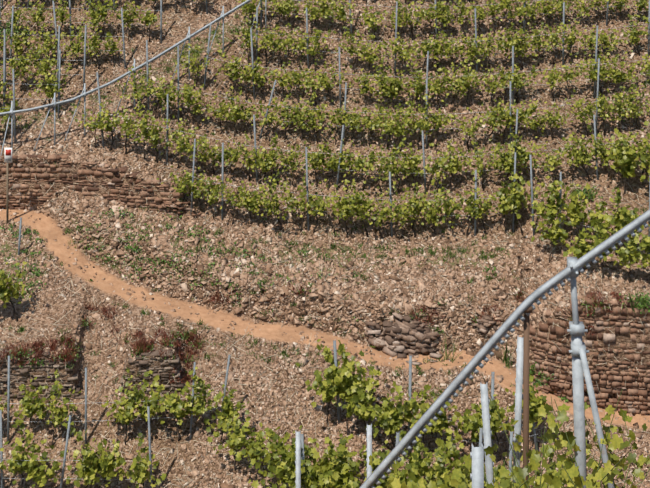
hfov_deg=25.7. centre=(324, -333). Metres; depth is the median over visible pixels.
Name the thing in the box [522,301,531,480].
rusty monorail support
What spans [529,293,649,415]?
stone wall
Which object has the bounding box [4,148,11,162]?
sign plate
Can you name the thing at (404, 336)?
stone pile
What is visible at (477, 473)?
foreground trellis posts
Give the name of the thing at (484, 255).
weeds
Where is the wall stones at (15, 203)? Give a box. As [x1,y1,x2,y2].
[0,153,204,217]
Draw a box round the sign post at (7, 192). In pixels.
[6,147,8,223]
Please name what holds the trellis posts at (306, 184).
on the terrain hillside
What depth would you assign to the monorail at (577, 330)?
10.91 m
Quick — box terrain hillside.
[0,0,649,487]
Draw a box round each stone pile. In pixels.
[364,312,442,364]
[472,314,499,335]
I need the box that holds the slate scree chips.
[0,0,649,487]
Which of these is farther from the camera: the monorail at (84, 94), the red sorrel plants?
the monorail at (84, 94)
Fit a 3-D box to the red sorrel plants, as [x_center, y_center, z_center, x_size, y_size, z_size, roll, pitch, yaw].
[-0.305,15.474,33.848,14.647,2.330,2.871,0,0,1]
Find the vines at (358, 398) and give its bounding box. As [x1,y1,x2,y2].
[0,0,649,487]
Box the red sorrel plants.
[0,282,623,383]
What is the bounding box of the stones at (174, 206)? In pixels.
[158,201,184,213]
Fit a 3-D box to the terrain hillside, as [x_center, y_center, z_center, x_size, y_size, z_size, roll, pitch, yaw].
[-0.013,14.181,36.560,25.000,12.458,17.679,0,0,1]
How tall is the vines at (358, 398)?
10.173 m
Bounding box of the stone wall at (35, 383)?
[0,347,84,402]
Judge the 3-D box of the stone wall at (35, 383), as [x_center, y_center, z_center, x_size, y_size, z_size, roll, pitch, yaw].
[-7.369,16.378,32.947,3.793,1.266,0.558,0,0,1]
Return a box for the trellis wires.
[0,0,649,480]
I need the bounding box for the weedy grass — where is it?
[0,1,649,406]
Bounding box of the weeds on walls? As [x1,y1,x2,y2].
[9,287,608,373]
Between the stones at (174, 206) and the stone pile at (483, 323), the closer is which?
the stone pile at (483, 323)
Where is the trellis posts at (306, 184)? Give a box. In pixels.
[0,0,649,487]
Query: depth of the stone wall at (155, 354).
32.87 m
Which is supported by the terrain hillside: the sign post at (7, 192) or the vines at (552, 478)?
the sign post at (7, 192)
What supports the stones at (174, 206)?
on the terrain hillside
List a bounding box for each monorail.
[0,0,266,157]
[359,209,649,487]
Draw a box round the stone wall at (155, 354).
[120,348,189,394]
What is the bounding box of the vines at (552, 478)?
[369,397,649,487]
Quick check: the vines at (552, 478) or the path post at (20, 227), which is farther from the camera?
the path post at (20, 227)
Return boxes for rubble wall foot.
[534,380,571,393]
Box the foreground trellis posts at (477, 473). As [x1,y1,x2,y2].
[295,335,522,487]
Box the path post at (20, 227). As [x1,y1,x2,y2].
[18,218,21,254]
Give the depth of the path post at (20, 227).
35.64 m

